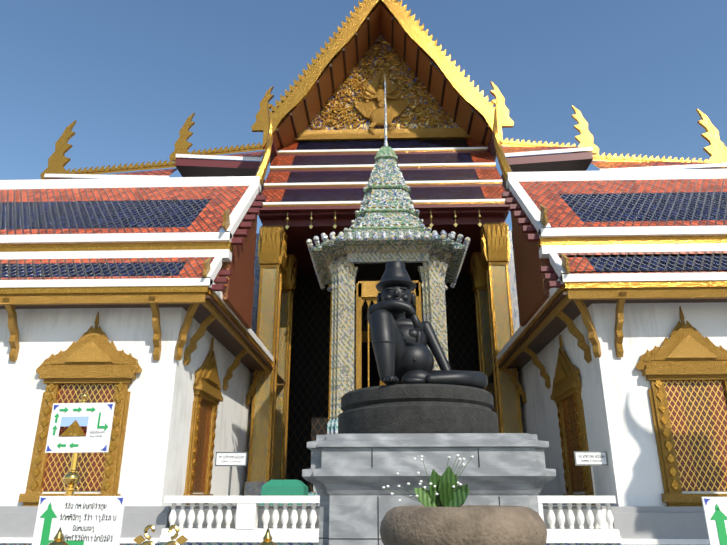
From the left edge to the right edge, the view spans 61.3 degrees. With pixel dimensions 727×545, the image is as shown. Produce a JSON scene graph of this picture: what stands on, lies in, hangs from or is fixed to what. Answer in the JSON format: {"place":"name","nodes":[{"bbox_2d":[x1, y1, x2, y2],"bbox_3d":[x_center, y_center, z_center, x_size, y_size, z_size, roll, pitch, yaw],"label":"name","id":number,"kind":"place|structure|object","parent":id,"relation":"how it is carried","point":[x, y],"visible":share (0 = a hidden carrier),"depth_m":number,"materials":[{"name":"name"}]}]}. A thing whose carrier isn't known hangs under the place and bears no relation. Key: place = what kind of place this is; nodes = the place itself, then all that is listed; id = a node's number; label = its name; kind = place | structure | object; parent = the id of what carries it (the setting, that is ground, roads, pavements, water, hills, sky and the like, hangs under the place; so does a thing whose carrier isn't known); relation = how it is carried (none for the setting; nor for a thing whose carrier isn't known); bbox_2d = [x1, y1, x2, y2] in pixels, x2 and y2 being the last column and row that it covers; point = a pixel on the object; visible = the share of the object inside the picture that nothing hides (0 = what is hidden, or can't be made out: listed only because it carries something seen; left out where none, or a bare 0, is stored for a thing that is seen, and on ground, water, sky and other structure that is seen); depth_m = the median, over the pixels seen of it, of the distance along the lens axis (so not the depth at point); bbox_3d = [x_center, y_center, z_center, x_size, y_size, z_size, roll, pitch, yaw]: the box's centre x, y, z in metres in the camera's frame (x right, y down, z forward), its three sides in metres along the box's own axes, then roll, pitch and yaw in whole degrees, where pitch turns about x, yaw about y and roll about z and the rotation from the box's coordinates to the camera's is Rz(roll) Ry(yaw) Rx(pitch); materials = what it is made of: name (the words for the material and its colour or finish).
{"place":"outdoors","nodes":[
{"label":"outdoors","id":0,"kind":"place"},
{"bbox_2d":[0,104,285,544],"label":"wing","id":1,"kind":"structure","parent":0,"point":[131,299],"depth_m":14.47,"materials":[{"name":"white paint"}]},
{"bbox_2d":[40,105,726,194],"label":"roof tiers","id":2,"kind":"object","parent":1,"relation":"on","point":[205,163],"visible":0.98,"depth_m":27.16,"materials":[{"name":"gold tile"}]},
{"bbox_2d":[0,0,726,232],"label":"sky","id":3,"kind":"structure","parent":0,"point":[130,74],"materials":[{"name":"blue"}]},
{"bbox_2d":[286,273,479,492],"bbox_3d":[0.952,4.889,27.884,12.000,10.400,0.600,-1,-20,2],"label":"doorway","id":4,"kind":"structure","parent":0,"point":[308,410],"depth_m":28.21,"materials":[{"name":"black"}]},
{"bbox_2d":[488,100,726,544],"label":"wing","id":5,"kind":"structure","parent":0,"point":[615,347],"depth_m":14.13,"materials":[{"name":"white paint"}]},
{"label":"ground","id":6,"kind":"structure","parent":0,"visible":0},
{"bbox_2d":[32,390,125,544],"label":"sign post","id":7,"kind":"object","parent":6,"relation":"on","point":[75,429],"visible":1,"depth_m":4.53,"materials":[{"name":"gold metal"}]},
{"bbox_2d":[47,525,276,544],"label":"finials","id":8,"kind":"object","parent":6,"relation":"on","point":[58,538],"visible":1,"depth_m":2.22,"materials":[{"name":"gold metal"}]},
{"bbox_2d":[159,222,621,544],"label":"columns and balustrades","id":9,"kind":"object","parent":6,"relation":"on","point":[247,518],"depth_m":21.26,"materials":[{"name":"gold metal"}]},
{"bbox_2d":[260,480,307,504],"bbox_3d":[-1.838,5.179,14.458,1.000,0.550,1.000,-1,-20,2],"label":"green tarp","id":10,"kind":"object","parent":9,"relation":"on","point":[285,488],"visible":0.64,"depth_m":14.03,"materials":[{"name":"teal fabric"}]},
{"bbox_2d":[251,0,513,164],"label":"gable","id":11,"kind":"structure","parent":9,"relation":"on","point":[336,91],"depth_m":27.97,"materials":[{"name":"gold metal"}]},
{"bbox_2d":[258,139,508,274],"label":"porch roof","id":12,"kind":"structure","parent":9,"relation":"on","point":[456,186],"depth_m":24.50,"materials":[{"name":"brown tile"}]},
{"bbox_2d":[306,82,470,504],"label":"ornate spired pavilion","id":13,"kind":"structure","parent":9,"relation":"on","point":[369,244],"depth_m":16.60,"materials":[{"name":"multicoloured ceramic"}]},
{"bbox_2d":[215,451,607,505],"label":"signs","id":14,"kind":"object","parent":9,"relation":"attached to","point":[591,459],"visible":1,"depth_m":13.37,"materials":[{"name":"white"}]},
{"bbox_2d":[302,433,555,544],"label":"marble pedestal","id":15,"kind":"object","parent":6,"relation":"on","point":[349,476],"visible":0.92,"depth_m":5.45,"materials":[{"name":"grey stone"}]},
{"bbox_2d":[338,384,498,433],"bbox_3d":[0.582,1.589,6.686,1.720,0.500,1.720,-1,-20,2],"label":"statue base","id":16,"kind":"object","parent":15,"relation":"on","point":[421,408],"visible":0.83,"depth_m":5.99,"materials":[{"name":"black stone"}]},
{"bbox_2d":[367,261,487,388],"bbox_3d":[0.647,0.569,6.837,1.252,1.557,0.939,6,-21,-15],"label":"hermit statue","id":17,"kind":"object","parent":16,"relation":"on","point":[401,350],"visible":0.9,"depth_m":6.61,"materials":[{"name":"black metal"}]},
{"bbox_2d":[380,505,546,544],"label":"stone planter","id":18,"kind":"object","parent":6,"relation":"on","point":[467,525],"visible":0.98,"depth_m":2.68,"materials":[{"name":"stone"}]},
{"bbox_2d":[382,454,473,506],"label":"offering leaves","id":19,"kind":"object","parent":18,"relation":"on","point":[444,490],"visible":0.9,"depth_m":2.97,"materials":[{"name":"green plant"}]},
{"bbox_2d":[701,497,726,544],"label":"sign post","id":20,"kind":"object","parent":6,"relation":"on","point":[715,511],"visible":1,"depth_m":4.33,"materials":[{"name":"white metal"}]}
]}

